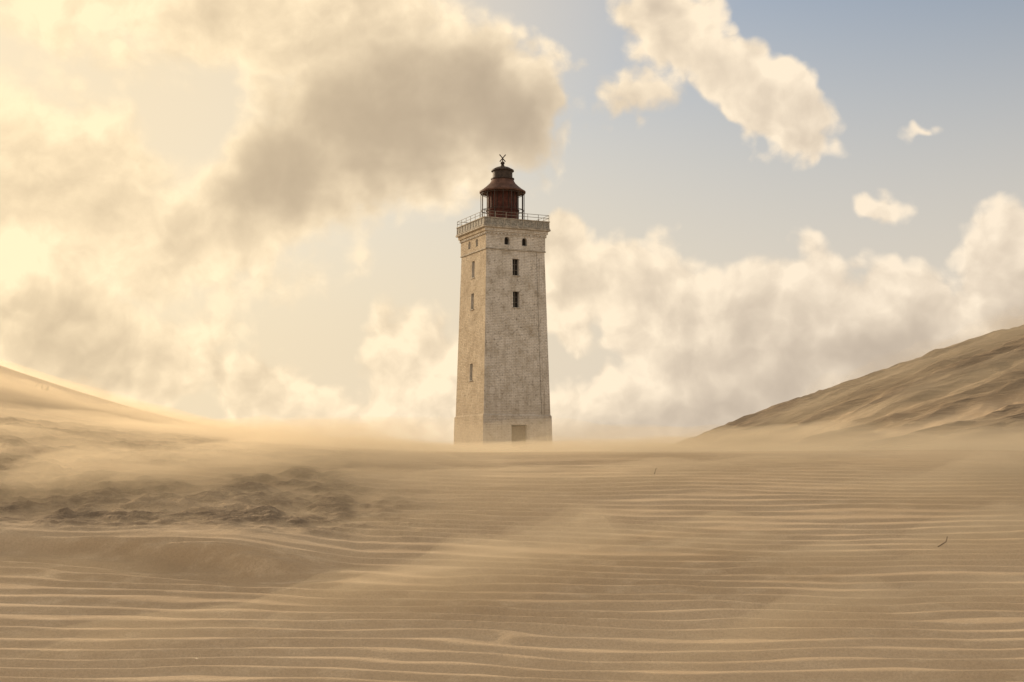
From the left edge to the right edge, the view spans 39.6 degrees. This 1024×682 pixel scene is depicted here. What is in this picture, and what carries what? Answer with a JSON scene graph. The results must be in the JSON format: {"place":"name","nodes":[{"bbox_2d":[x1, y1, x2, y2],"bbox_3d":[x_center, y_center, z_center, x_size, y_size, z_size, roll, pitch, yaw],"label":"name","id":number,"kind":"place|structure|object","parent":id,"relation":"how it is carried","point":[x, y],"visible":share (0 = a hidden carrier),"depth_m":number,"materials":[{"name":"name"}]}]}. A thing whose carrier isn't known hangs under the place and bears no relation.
{"place":"outdoors","nodes":[
{"label":"outdoors","id":0,"kind":"place"},
{"bbox_2d":[0,325,1023,681],"bbox_3d":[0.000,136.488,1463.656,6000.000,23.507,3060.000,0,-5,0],"label":"sand dune ground","id":1,"kind":"structure","parent":0,"point":[800,545],"depth_m":7.47,"materials":[{"name":"beige sand"}]},
{"bbox_2d":[453,154,552,451],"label":"lighthouse","id":2,"kind":"object","parent":1,"relation":"on","point":[503,398],"visible":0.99,"depth_m":105.47,"materials":[{"name":"brick"}]},
{"bbox_2d":[504,237,524,306],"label":"window panes","id":3,"kind":"structure","parent":2,"relation":"in","point":[505,240],"depth_m":106.04,"materials":[{"name":"black glass"}]},
{"bbox_2d":[511,425,525,451],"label":"door","id":4,"kind":"structure","parent":2,"relation":"in","point":[518,434],"depth_m":104.49,"materials":[{"name":"brown wood"}]},
{"bbox_2d":[730,429,771,444],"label":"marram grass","id":5,"kind":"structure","parent":1,"relation":"on","point":[754,436],"depth_m":41.93,"materials":[{"name":"beige plant"}]},
{"bbox_2d":[0,0,1023,451],"label":"sky","id":6,"kind":"structure","parent":0,"point":[242,216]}
]}

